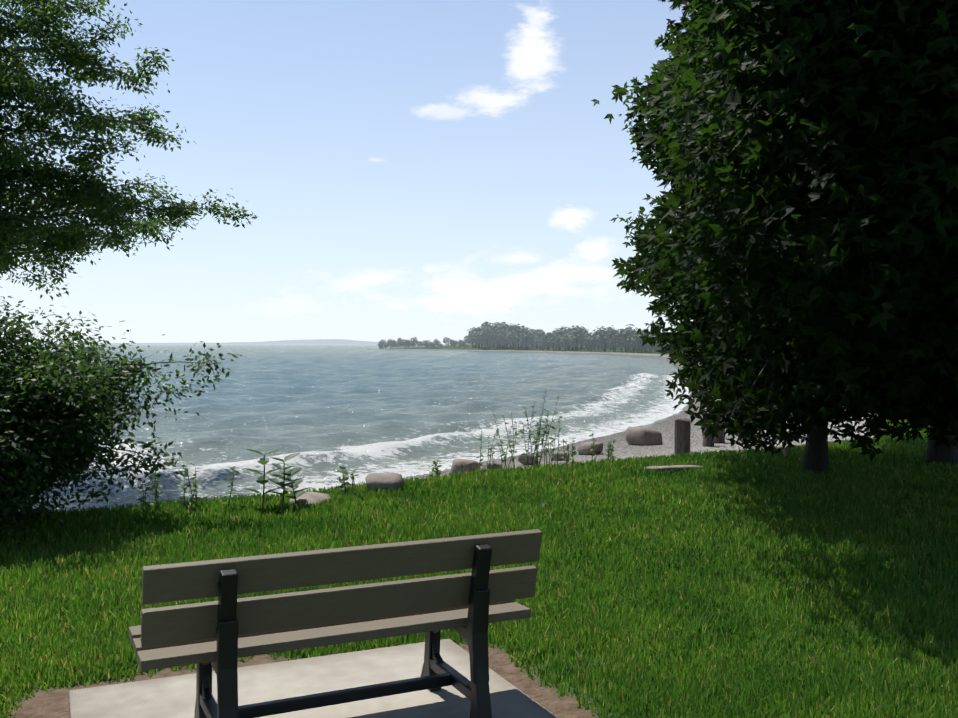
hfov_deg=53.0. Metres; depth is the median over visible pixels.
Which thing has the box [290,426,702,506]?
shore boulders
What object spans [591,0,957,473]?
maple tree
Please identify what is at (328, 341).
shore hills
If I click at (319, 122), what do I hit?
sky
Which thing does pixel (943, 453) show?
maple tree
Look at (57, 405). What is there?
shore shrub
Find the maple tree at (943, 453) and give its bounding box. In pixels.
[619,0,957,465]
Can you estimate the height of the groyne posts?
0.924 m
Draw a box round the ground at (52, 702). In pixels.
[0,344,956,717]
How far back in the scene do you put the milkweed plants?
9.16 m
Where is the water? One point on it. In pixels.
(325, 411)
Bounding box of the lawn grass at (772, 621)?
[0,413,957,717]
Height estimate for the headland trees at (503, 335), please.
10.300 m
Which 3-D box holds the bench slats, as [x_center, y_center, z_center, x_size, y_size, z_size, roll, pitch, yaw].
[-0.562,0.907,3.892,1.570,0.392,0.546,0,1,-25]
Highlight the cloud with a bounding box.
[264,9,621,317]
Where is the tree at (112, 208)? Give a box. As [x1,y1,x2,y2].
[0,0,256,310]
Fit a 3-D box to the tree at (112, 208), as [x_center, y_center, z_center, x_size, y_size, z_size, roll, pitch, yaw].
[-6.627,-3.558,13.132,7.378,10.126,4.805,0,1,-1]
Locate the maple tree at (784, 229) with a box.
[604,0,957,451]
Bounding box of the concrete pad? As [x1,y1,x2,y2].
[69,639,557,717]
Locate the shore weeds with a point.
(343, 486)
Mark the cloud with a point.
(532, 52)
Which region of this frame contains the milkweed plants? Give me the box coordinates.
[243,448,310,508]
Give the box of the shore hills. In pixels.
[57,339,386,343]
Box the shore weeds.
[136,391,616,512]
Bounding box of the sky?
[0,0,696,343]
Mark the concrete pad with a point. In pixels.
(171, 697)
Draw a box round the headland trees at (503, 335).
[377,321,682,352]
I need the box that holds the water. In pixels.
[4,344,695,511]
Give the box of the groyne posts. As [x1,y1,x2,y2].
[674,418,740,454]
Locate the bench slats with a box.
[129,529,541,670]
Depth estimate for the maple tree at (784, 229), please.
5.99 m
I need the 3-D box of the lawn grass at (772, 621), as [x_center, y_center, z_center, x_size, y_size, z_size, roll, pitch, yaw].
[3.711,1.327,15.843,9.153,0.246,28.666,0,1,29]
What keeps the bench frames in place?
on the concrete pad
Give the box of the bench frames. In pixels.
[194,544,491,717]
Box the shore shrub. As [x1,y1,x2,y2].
[0,296,241,548]

